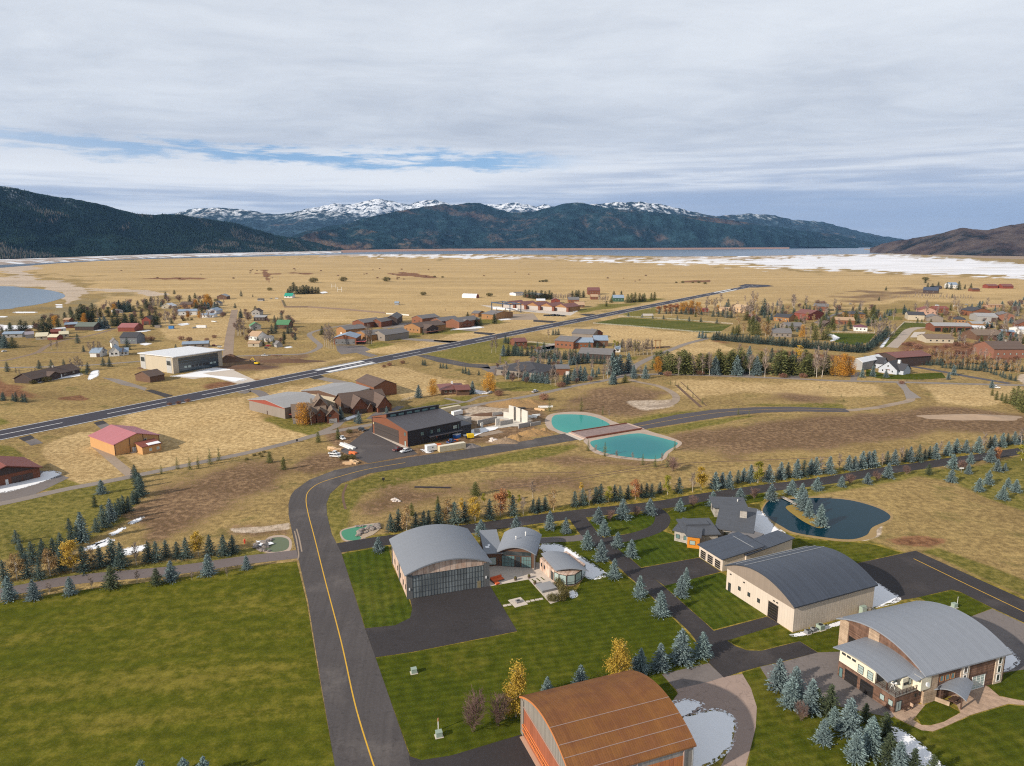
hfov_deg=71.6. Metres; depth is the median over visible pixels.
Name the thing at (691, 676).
driveway
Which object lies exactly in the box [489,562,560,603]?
patio
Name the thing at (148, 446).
lean to
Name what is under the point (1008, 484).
blue spruce
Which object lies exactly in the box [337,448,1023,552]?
lane
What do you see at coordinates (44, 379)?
shrub
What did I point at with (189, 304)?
house
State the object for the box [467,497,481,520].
yellow aspen
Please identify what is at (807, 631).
cooling unit
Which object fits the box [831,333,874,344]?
playing field lawn
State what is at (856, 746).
blue spruce
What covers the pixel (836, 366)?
willow tree
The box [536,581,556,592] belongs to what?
hot tub
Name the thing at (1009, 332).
shed
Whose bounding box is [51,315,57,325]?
willow tree
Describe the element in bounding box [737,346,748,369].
pine tree
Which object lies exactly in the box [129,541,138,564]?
bare aspen
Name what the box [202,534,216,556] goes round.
spruce tree
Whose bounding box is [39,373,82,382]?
snow patch
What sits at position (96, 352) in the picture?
shed
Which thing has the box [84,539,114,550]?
snow patch
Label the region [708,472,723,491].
blue spruce
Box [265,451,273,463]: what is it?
pine tree
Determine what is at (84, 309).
pine tree
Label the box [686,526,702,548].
cedar room
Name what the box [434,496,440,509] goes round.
pine tree
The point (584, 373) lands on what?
blue spruce
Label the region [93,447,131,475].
apron
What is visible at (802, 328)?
willow tree
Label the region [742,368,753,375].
apron
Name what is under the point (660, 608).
blue spruce
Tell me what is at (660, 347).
fence
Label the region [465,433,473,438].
yellow compressor
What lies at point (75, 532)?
spruce tree
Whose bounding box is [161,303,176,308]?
house
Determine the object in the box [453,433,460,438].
blue skip
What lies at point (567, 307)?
row hangar
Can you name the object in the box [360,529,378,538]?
rock spit
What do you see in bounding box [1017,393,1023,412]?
pine tree
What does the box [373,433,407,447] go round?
concrete strip
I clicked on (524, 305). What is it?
row hangar
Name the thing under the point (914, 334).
apron
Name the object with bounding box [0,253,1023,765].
ground
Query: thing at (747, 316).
pine tree
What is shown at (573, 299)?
cabin
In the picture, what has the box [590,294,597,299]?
cottage
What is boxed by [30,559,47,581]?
spruce tree
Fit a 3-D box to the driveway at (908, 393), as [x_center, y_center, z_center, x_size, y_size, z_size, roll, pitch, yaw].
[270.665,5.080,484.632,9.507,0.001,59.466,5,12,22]
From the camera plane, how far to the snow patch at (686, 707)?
155.79 m
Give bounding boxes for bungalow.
[770,328,791,336]
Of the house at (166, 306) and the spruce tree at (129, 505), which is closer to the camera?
the spruce tree at (129, 505)
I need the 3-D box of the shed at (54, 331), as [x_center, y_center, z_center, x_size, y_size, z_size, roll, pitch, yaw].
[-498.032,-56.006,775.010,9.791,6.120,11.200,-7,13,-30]
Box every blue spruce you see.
[0,334,9,348]
[0,576,20,604]
[23,579,44,602]
[61,576,78,596]
[71,512,92,544]
[95,480,109,494]
[98,317,105,328]
[101,316,109,327]
[105,498,118,523]
[136,759,144,765]
[162,560,180,584]
[177,757,189,765]
[195,756,209,765]
[196,553,218,577]
[241,555,252,570]
[338,407,344,418]
[354,411,362,423]
[372,537,385,554]
[414,385,422,397]
[469,381,477,394]
[474,519,486,536]
[500,344,507,355]
[509,516,520,529]
[532,372,538,382]
[537,372,545,382]
[539,676,552,690]
[543,373,550,383]
[543,511,556,530]
[561,518,571,533]
[570,368,577,380]
[570,665,587,683]
[575,352,581,363]
[576,365,585,380]
[580,530,594,550]
[581,366,590,380]
[585,353,591,362]
[591,507,604,524]
[591,539,609,564]
[596,519,613,537]
[604,559,622,581]
[605,352,620,374]
[608,372,616,384]
[611,355,622,374]
[611,532,624,548]
[613,498,634,520]
[617,354,627,373]
[623,353,633,372]
[623,539,639,559]
[629,656,636,670]
[631,367,636,378]
[631,575,648,601]
[631,647,650,674]
[641,365,649,378]
[641,498,657,516]
[648,643,671,675]
[650,591,672,619]
[667,628,701,668]
[673,575,690,599]
[674,498,686,511]
[683,567,692,588]
[690,631,712,662]
[704,491,715,506]
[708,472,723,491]
[710,356,723,374]
[719,472,728,488]
[724,471,734,488]
[729,355,744,375]
[735,487,745,499]
[739,468,747,481]
[744,464,756,483]
[746,346,752,361]
[750,356,763,375]
[760,465,775,483]
[764,484,780,501]
[764,658,789,696]
[774,462,787,480]
[776,676,802,713]
[780,665,805,697]
[783,480,798,496]
[791,459,803,478]
[792,483,813,507]
[795,678,823,717]
[796,490,808,511]
[802,498,815,518]
[806,459,814,474]
[807,718,837,749]
[809,457,822,475]
[809,504,830,528]
[810,477,823,492]
[822,456,836,475]
[822,706,842,729]
[831,697,865,741]
[837,475,846,487]
[840,729,869,765]
[841,455,855,471]
[850,456,860,470]
[857,451,867,469]
[859,368,865,377]
[860,715,884,765]
[863,473,872,484]
[865,451,876,468]
[869,450,880,467]
[870,365,876,376]
[881,741,909,765]
[882,462,895,479]
[883,369,889,377]
[888,449,899,465]
[904,446,915,462]
[931,443,940,459]
[941,441,953,456]
[944,454,962,470]
[944,469,957,483]
[950,365,957,375]
[950,438,962,453]
[960,440,970,452]
[964,464,973,474]
[966,452,974,463]
[969,436,984,454]
[972,477,987,492]
[982,470,994,485]
[983,446,996,462]
[989,380,995,388]
[990,435,998,447]
[990,459,1002,472]
[994,485,1010,500]
[996,331,1004,340]
[998,433,1007,447]
[1001,463,1007,471]
[1004,477,1011,487]
[1008,479,1022,493]
[1009,432,1019,444]
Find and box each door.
[11,475,21,482]
[22,472,32,480]
[178,353,218,372]
[329,418,336,422]
[335,339,354,344]
[355,408,366,413]
[374,422,398,442]
[380,407,389,411]
[412,565,483,597]
[431,436,437,441]
[444,433,450,438]
[515,556,519,566]
[522,710,558,765]
[527,305,537,309]
[541,306,551,310]
[555,307,565,311]
[649,756,682,765]
[700,549,705,560]
[707,553,712,564]
[714,558,720,569]
[767,600,778,621]
[838,667,842,677]
[844,668,857,687]
[859,678,873,697]
[876,674,883,682]
[895,700,901,711]
[971,674,984,689]
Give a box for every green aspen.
[604,486,613,501]
[663,475,671,494]
[752,461,764,479]
[1016,445,1023,460]
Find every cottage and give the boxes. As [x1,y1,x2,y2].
[59,331,68,337]
[109,338,118,347]
[249,321,260,329]
[471,310,483,316]
[510,337,527,345]
[575,302,584,307]
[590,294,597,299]
[853,324,867,331]
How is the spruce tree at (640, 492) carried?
on the ground at (962, 525)
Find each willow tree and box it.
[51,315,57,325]
[80,313,87,321]
[202,294,210,305]
[294,402,311,424]
[427,378,438,394]
[481,372,496,390]
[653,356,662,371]
[682,302,688,312]
[688,300,695,312]
[694,302,702,312]
[798,324,806,337]
[830,356,841,375]
[836,353,849,376]
[842,356,856,375]
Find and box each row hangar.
[503,300,522,307]
[516,300,534,309]
[527,301,548,309]
[541,302,562,310]
[555,302,579,311]
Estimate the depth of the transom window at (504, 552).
221.11 m
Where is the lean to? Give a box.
[134,438,161,454]
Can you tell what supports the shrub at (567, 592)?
on the lawn at (558, 643)
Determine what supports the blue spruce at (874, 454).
on the ground at (962, 525)
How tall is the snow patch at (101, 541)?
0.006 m
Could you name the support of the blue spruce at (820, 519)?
on the pond island
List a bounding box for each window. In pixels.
[489,557,495,564]
[502,551,530,556]
[559,574,565,584]
[567,575,574,584]
[575,570,581,583]
[857,664,863,674]
[867,670,873,681]
[879,693,884,700]
[888,698,892,706]
[995,673,1000,681]
[997,665,1001,672]
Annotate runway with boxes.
[0,285,756,439]
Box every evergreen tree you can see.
[98,565,121,590]
[147,568,164,586]
[491,315,497,323]
[810,688,826,715]
[819,683,839,718]
[858,703,873,723]
[874,731,898,765]
[877,712,896,741]
[907,748,923,765]
[923,754,939,765]
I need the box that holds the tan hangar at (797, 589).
[725,545,877,631]
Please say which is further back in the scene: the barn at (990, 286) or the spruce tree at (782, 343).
the barn at (990, 286)
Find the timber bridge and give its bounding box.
[569,422,643,438]
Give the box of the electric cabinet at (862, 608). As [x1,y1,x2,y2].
[859,605,866,612]
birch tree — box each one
[501,658,528,718]
[602,637,633,673]
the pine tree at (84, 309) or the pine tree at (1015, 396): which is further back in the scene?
the pine tree at (84, 309)
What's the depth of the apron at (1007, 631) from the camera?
185.86 m
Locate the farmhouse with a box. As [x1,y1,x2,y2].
[944,282,957,287]
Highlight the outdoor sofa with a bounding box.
[490,574,504,584]
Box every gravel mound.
[463,443,480,448]
[917,414,1021,420]
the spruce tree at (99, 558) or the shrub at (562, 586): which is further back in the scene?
the spruce tree at (99, 558)
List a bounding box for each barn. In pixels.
[0,456,42,485]
[74,322,100,329]
[88,424,159,455]
[117,323,143,331]
[141,315,155,324]
[355,374,396,395]
[481,310,512,319]
[579,347,615,359]
[794,309,823,319]
[813,303,828,310]
[842,311,864,317]
[923,287,938,293]
[925,322,972,331]
[982,284,997,287]
[998,284,1013,288]
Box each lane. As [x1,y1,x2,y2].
[0,324,351,367]
[0,377,619,505]
[0,550,297,596]
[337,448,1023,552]
[566,433,582,439]
[616,338,706,376]
[617,373,1023,385]
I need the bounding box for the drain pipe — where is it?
[414,486,450,487]
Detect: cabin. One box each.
[62,318,73,322]
[64,322,77,327]
[254,315,267,320]
[284,293,294,297]
[551,298,559,302]
[567,297,579,302]
[822,320,832,326]
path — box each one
[439,402,464,406]
[444,395,487,401]
[892,686,1023,730]
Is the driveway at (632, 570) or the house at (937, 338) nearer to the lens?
the driveway at (632, 570)
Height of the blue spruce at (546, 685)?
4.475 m
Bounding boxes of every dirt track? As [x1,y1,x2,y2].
[0,328,116,360]
[40,352,78,352]
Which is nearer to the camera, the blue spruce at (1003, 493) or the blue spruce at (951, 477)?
the blue spruce at (1003, 493)
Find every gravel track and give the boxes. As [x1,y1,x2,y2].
[629,379,679,407]
[845,398,914,410]
[887,327,924,347]
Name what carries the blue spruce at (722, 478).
on the ground at (962, 525)
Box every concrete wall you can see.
[455,415,470,422]
[477,416,496,425]
[492,411,501,415]
[495,418,499,425]
[500,419,512,425]
[503,412,508,417]
[509,405,513,420]
[514,406,520,421]
[518,422,530,427]
[522,409,527,422]
[530,421,540,425]
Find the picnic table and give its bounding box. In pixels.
[948,696,960,704]
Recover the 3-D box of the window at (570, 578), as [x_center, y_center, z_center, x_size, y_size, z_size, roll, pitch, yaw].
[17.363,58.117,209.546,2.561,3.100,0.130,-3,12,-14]
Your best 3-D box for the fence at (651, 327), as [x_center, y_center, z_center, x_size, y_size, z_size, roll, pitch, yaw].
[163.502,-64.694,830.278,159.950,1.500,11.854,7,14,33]
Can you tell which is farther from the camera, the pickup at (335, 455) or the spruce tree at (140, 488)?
the pickup at (335, 455)
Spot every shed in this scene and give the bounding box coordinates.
[2,331,25,337]
[24,331,33,337]
[35,332,49,339]
[47,334,62,339]
[50,329,60,333]
[89,347,107,356]
[134,369,164,382]
[181,340,209,347]
[273,340,282,346]
[972,325,984,328]
[999,329,1014,335]
[1008,327,1023,333]
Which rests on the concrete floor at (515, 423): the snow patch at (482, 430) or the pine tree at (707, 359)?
the snow patch at (482, 430)
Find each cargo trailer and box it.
[425,443,436,451]
[451,409,462,415]
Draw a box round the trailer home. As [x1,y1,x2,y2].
[984,304,1002,307]
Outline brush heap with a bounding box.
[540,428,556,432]
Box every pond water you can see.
[265,537,288,551]
[341,525,371,539]
[551,414,609,432]
[590,433,677,458]
[763,498,889,538]
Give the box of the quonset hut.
[462,293,478,297]
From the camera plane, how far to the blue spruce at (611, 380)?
504.42 m
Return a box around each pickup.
[328,450,340,454]
[329,453,340,457]
[392,446,402,451]
[400,448,411,452]
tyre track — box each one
[294,531,298,559]
[296,529,302,551]
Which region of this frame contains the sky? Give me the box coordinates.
[0,0,1023,239]
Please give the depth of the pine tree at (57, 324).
828.95 m
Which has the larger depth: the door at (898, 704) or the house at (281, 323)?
the house at (281, 323)
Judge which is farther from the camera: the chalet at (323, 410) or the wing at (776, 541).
the chalet at (323, 410)
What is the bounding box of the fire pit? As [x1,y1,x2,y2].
[508,597,527,607]
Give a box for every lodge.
[422,324,442,333]
[462,319,471,327]
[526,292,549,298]
[587,287,599,294]
[962,329,1001,339]
[1012,319,1023,326]
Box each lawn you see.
[0,561,334,765]
[342,546,411,627]
[376,540,708,759]
[539,526,576,536]
[589,514,654,535]
[596,317,730,332]
[613,531,698,566]
[665,573,765,628]
[667,493,765,532]
[729,621,839,651]
[742,668,1023,765]
[792,538,899,562]
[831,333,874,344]
[866,369,945,379]
[884,322,925,346]
[916,701,959,724]
[919,591,990,615]
[987,670,1023,699]
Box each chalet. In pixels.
[216,294,229,299]
[290,393,339,423]
[333,388,392,413]
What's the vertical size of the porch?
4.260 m
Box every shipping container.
[438,441,465,451]
[441,405,460,411]
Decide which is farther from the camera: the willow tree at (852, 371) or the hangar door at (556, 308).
the hangar door at (556, 308)
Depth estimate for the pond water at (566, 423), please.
398.98 m
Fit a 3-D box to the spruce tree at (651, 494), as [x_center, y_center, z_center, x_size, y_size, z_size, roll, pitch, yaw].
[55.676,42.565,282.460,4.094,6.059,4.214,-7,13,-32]
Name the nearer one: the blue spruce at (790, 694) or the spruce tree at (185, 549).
the blue spruce at (790, 694)
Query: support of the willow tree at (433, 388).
on the ground at (962, 525)
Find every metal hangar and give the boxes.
[248,392,314,418]
[301,382,369,404]
[572,328,597,336]
[851,354,881,369]
[875,350,931,365]
[905,311,924,319]
[924,313,942,321]
[969,313,997,321]
[995,311,1014,320]
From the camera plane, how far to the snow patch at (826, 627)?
187.25 m
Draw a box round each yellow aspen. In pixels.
[57,538,81,571]
[187,531,203,555]
[458,498,465,508]
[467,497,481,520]
[694,466,709,486]
[793,345,803,358]
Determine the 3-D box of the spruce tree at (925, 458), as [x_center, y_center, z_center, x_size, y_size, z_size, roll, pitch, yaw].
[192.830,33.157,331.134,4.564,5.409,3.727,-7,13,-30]
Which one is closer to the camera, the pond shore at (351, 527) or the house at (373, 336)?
the pond shore at (351, 527)
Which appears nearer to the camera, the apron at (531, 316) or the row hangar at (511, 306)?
the apron at (531, 316)
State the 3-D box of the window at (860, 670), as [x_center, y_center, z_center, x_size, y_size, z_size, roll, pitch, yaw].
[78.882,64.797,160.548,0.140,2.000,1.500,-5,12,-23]
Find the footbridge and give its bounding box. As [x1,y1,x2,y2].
[780,495,798,504]
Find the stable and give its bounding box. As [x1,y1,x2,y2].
[968,288,979,291]
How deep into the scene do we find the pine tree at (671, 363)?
546.41 m
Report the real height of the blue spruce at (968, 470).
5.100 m
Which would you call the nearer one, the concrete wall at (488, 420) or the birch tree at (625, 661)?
the birch tree at (625, 661)
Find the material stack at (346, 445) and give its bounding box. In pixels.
[339,442,355,449]
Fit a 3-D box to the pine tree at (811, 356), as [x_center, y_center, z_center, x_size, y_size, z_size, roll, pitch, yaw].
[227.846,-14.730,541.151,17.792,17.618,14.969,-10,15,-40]
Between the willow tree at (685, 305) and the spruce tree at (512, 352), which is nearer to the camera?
the spruce tree at (512, 352)
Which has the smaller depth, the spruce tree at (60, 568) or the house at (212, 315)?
the spruce tree at (60, 568)
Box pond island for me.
[786,505,825,527]
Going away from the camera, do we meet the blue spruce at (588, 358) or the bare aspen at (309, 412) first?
the bare aspen at (309, 412)
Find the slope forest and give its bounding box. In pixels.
[0,186,340,258]
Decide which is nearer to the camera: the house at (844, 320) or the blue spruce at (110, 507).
the blue spruce at (110, 507)
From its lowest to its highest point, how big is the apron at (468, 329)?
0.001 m
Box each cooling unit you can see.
[803,628,811,634]
[810,626,817,632]
[816,622,825,631]
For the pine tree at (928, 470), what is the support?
on the ground at (962, 525)
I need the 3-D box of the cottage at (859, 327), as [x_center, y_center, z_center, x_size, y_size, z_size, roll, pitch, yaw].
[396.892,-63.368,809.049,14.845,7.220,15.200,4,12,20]
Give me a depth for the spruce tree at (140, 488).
282.10 m
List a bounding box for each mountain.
[168,208,364,236]
[292,202,879,248]
[296,227,424,249]
[297,199,553,217]
[527,211,857,247]
[590,202,903,243]
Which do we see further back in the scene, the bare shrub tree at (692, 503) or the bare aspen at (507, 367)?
the bare aspen at (507, 367)
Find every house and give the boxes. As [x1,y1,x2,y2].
[12,363,80,383]
[109,344,119,356]
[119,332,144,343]
[119,347,128,355]
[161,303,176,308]
[179,302,194,307]
[200,313,217,317]
[248,331,267,340]
[251,308,263,315]
[276,320,292,327]
[355,328,386,340]
[373,327,408,340]
[389,524,491,598]
[436,381,470,395]
[496,362,555,378]
[555,335,580,348]
[575,337,593,348]
[592,335,608,345]
[612,295,623,301]
[614,346,620,351]
[715,504,756,536]
[733,304,749,312]
[780,322,803,329]
[835,317,854,324]
[836,601,1012,703]
[864,356,887,367]
[878,359,910,374]
[916,306,936,314]
[917,334,954,342]
[930,306,948,312]
[953,316,965,322]
[973,340,1023,357]
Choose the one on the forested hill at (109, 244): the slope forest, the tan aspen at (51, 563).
the slope forest
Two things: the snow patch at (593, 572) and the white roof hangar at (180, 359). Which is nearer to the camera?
the snow patch at (593, 572)
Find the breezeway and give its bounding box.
[729,531,763,538]
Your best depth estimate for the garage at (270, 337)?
722.10 m
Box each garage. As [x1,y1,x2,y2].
[247,341,261,346]
[263,335,273,341]
[510,292,523,295]
[555,364,569,374]
[719,307,731,310]
[966,321,990,327]
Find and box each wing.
[479,529,502,565]
[540,551,588,585]
[672,518,685,542]
[676,518,720,543]
[697,532,764,570]
[709,496,747,516]
[744,530,794,559]
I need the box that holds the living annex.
[833,637,931,712]
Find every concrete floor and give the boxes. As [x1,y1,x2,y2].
[471,416,522,429]
[478,430,501,436]
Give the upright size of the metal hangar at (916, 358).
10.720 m
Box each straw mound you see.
[485,399,547,407]
[524,399,549,404]
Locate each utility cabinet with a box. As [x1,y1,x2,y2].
[410,666,417,674]
[434,729,443,738]
[950,602,957,608]
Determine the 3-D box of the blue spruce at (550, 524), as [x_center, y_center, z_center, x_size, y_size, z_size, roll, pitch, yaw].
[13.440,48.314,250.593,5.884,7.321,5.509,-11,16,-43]
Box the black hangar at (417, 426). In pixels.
[371,404,471,446]
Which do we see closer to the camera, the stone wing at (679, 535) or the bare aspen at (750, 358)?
the stone wing at (679, 535)
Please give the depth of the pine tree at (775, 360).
547.15 m
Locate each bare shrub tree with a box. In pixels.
[174,295,183,301]
[462,685,488,730]
[486,691,513,725]
[606,510,614,520]
[632,505,640,515]
[666,456,680,470]
[689,495,698,506]
[749,488,759,497]
[793,701,809,720]
[845,474,855,484]
[872,471,881,479]
[903,465,910,473]
[957,458,965,469]
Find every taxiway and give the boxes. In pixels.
[238,390,268,396]
[857,551,1023,621]
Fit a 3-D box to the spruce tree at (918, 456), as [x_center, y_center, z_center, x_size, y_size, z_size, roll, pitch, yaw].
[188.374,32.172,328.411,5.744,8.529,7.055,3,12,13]
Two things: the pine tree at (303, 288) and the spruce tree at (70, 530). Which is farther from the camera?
the pine tree at (303, 288)
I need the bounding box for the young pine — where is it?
[207,449,212,464]
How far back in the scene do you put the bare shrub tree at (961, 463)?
315.45 m
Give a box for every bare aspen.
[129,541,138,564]
[239,320,246,330]
[307,404,314,424]
[327,324,331,341]
[502,359,508,379]
[515,360,520,379]
[520,497,526,508]
[530,480,537,491]
[605,356,610,378]
[690,472,695,491]
[691,354,695,374]
[700,354,704,374]
[707,355,712,374]
[745,354,752,374]
[761,346,769,369]
[812,346,822,376]
[812,352,820,373]
[818,348,829,375]
[820,457,824,472]
[837,453,843,465]
[899,446,904,461]
[982,432,988,446]
[1019,427,1023,440]
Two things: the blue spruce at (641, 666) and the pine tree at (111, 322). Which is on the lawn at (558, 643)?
the blue spruce at (641, 666)
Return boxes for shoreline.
[0,251,340,264]
[341,247,788,252]
[864,249,1023,258]
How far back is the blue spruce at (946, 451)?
336.98 m
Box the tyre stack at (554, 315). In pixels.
[544,314,565,316]
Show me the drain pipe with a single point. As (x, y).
(429, 487)
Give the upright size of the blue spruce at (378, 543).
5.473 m
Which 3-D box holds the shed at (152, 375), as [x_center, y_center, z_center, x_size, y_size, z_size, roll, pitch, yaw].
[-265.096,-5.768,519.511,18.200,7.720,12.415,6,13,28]
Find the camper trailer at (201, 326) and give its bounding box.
[196,325,206,327]
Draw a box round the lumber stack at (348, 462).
[342,461,355,464]
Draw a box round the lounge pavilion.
[496,527,541,569]
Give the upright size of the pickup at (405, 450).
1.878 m
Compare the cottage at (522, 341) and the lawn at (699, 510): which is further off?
the cottage at (522, 341)
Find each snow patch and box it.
[0,470,60,492]
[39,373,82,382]
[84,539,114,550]
[88,370,98,379]
[94,537,108,545]
[108,527,125,535]
[122,544,144,555]
[129,517,144,523]
[172,367,246,381]
[452,326,483,329]
[463,427,497,435]
[474,390,490,393]
[539,543,606,579]
[569,590,577,597]
[672,698,704,715]
[683,708,737,765]
[749,507,784,534]
[789,621,839,636]
[830,334,839,340]
[872,582,900,609]
[880,337,889,347]
[891,727,942,765]
[1004,647,1020,670]
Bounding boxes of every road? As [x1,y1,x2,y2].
[222,310,237,355]
[289,433,577,765]
[633,407,848,428]
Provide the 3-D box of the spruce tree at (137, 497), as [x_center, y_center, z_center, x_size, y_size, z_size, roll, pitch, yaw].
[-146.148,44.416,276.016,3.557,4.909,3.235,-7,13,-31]
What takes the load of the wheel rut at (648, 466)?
on the ground at (962, 525)
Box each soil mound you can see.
[218,364,277,368]
[222,354,247,362]
[247,358,325,362]
[470,412,502,415]
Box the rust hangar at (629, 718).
[519,670,696,765]
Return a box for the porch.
[934,677,973,709]
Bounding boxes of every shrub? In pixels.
[41,376,51,381]
[308,277,318,282]
[493,390,502,395]
[539,393,548,399]
[549,592,557,601]
[554,577,561,586]
[555,592,562,600]
[557,381,566,386]
[558,583,567,593]
[559,593,566,600]
[561,588,568,597]
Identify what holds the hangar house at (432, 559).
on the ground at (962, 525)
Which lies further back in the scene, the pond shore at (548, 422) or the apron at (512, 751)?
the pond shore at (548, 422)
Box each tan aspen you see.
[7,552,24,578]
[42,548,57,575]
[85,548,97,565]
[399,504,411,530]
[440,497,452,520]
[548,489,556,510]
[762,321,769,335]
[971,352,977,362]
[1008,359,1013,369]
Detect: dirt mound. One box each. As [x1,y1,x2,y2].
[486,436,518,443]
[507,433,532,441]
[518,428,553,436]
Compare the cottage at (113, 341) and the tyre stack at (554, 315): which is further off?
the tyre stack at (554, 315)
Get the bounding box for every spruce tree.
[0,560,11,582]
[3,361,10,371]
[8,529,22,543]
[13,392,18,401]
[14,539,22,549]
[16,544,25,558]
[18,552,36,580]
[24,542,41,565]
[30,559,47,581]
[34,538,48,558]
[35,361,43,368]
[47,537,57,556]
[50,548,73,574]
[54,533,66,551]
[63,525,73,541]
[65,518,72,528]
[71,527,82,542]
[73,546,95,575]
[92,518,100,532]
[92,546,108,569]
[95,504,115,528]
[101,539,118,566]
[109,541,133,572]
[114,502,120,516]
[115,498,124,516]
[119,495,129,514]
[123,337,130,349]
[124,496,134,511]
[129,464,140,479]
[129,491,137,503]
[131,469,142,483]
[133,475,149,497]
[133,492,140,503]
[141,541,153,562]
[149,540,167,562]
[160,539,172,557]
[168,542,182,560]
[178,537,194,560]
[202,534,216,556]
[216,535,231,558]
[227,534,239,554]
[385,514,396,532]
[393,509,407,532]
[409,512,420,528]
[419,510,428,525]
[426,509,431,524]
[432,504,445,523]
[445,502,464,524]
[459,502,471,523]
[482,498,496,520]
[506,345,510,355]
[507,495,519,516]
[510,346,517,355]
[528,498,537,513]
[534,497,543,512]
[541,496,549,510]
[562,372,568,384]
[570,491,578,507]
[577,488,588,506]
[580,353,586,363]
[588,487,602,503]
[592,484,607,503]
[610,485,618,502]
[614,486,624,501]
[623,485,631,499]
[636,484,644,498]
[642,483,650,497]
[648,483,656,497]
[656,482,662,493]
[673,477,683,493]
[724,308,730,317]
[733,470,741,483]
[739,334,745,342]
[754,334,760,344]
[759,298,768,314]
[765,336,774,344]
[768,348,775,362]
[778,338,785,345]
[785,462,792,477]
[788,338,795,346]
[793,352,800,372]
[800,460,808,477]
[813,340,820,348]
[839,342,846,351]
[854,343,862,352]
[882,326,892,335]
[883,451,891,464]
[902,449,909,462]
[914,446,923,462]
[923,449,927,459]
[926,446,933,457]
[985,436,991,447]
[1003,433,1011,445]
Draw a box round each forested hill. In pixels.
[0,186,344,258]
[870,223,1023,255]
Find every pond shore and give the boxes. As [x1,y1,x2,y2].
[256,535,291,552]
[340,523,373,541]
[545,412,618,433]
[584,429,681,460]
[760,496,892,541]
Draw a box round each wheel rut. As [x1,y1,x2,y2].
[342,484,347,508]
[481,471,575,472]
[491,457,829,489]
[495,465,688,490]
[675,385,701,406]
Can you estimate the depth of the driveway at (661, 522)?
250.95 m
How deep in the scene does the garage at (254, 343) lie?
683.83 m
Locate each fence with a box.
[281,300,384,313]
[593,322,715,331]
[645,346,669,348]
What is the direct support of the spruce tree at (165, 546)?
on the ground at (962, 525)
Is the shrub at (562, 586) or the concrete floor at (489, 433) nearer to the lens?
the shrub at (562, 586)
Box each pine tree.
[6,337,16,348]
[15,320,23,330]
[22,321,30,330]
[34,317,51,332]
[46,317,55,333]
[55,319,61,327]
[69,311,75,320]
[76,304,83,320]
[78,305,90,319]
[85,311,92,320]
[87,303,99,317]
[88,311,97,321]
[90,495,97,507]
[105,307,110,316]
[108,315,115,325]
[113,314,122,326]
[121,313,127,322]
[129,314,137,322]
[143,299,148,309]
[149,315,158,326]
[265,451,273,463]
[279,457,286,469]
[287,286,293,292]
[299,285,308,294]
[315,432,322,442]
[335,427,339,438]
[408,503,416,516]
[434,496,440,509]
[469,481,480,496]
[622,374,629,382]
[632,292,637,301]
[649,351,659,367]
[650,350,666,368]
[661,350,669,370]
[663,354,680,373]
[666,351,683,373]
[673,351,694,374]
[681,352,697,374]
[694,353,708,374]
[703,354,712,373]
[716,352,726,372]
[718,355,730,374]
[721,350,735,374]
[727,352,739,366]
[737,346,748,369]
[738,353,747,372]
[743,311,750,320]
[748,323,756,334]
[753,323,761,334]
[757,351,763,367]
[760,357,771,372]
[764,351,780,372]
[765,349,790,375]
[776,352,796,374]
[785,355,800,375]
[795,357,813,376]
[798,349,808,368]
[800,353,817,375]
[802,359,817,375]
[809,325,820,339]
[818,355,832,374]
[822,324,833,339]
[829,316,837,327]
[867,307,877,317]
[870,315,877,325]
[922,464,932,474]
[1007,388,1015,403]
[1008,386,1021,405]
[1013,390,1023,409]
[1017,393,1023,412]
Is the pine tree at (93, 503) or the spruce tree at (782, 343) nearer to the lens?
the pine tree at (93, 503)
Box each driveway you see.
[318,413,361,432]
[366,406,404,418]
[540,534,583,542]
[568,515,711,656]
[605,507,669,542]
[640,558,719,585]
[663,663,722,688]
[673,674,756,765]
[681,613,816,676]
[713,617,778,640]
[760,652,893,716]
[897,383,920,398]
[910,366,1009,383]
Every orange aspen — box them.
[492,489,508,516]
[630,478,641,499]
[994,447,1002,458]
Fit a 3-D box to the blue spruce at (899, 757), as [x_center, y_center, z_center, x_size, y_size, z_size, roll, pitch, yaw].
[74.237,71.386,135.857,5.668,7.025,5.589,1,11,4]
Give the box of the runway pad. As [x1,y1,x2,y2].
[740,284,770,287]
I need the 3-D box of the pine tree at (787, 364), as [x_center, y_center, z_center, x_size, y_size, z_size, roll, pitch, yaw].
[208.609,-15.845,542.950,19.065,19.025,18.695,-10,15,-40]
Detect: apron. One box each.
[0,471,68,501]
[19,435,33,440]
[25,438,41,444]
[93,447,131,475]
[94,420,105,425]
[98,423,108,428]
[102,377,146,390]
[146,389,172,396]
[178,368,255,383]
[309,375,323,378]
[319,377,345,382]
[336,345,377,356]
[340,427,416,462]
[365,586,516,656]
[382,322,411,327]
[401,338,455,342]
[409,734,535,765]
[416,355,489,368]
[452,328,479,330]
[474,332,494,334]
[481,361,530,375]
[482,305,575,314]
[508,313,537,319]
[533,320,555,322]
[534,345,554,352]
[539,343,554,348]
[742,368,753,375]
[788,373,799,377]
[850,372,859,379]
[911,332,924,336]
[971,609,1023,672]
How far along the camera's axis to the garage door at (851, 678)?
163.21 m
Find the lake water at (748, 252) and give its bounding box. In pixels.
[0,247,884,267]
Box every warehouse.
[178,309,197,315]
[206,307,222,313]
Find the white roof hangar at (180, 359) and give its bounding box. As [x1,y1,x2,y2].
[137,346,224,373]
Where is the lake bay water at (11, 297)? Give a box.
[0,286,64,309]
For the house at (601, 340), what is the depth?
687.01 m
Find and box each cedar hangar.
[334,331,365,344]
[336,324,365,334]
[352,317,376,326]
[373,317,391,326]
[387,312,402,324]
[404,320,445,332]
[411,314,439,322]
[431,316,457,323]
[446,315,479,327]
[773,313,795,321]
[962,306,991,315]

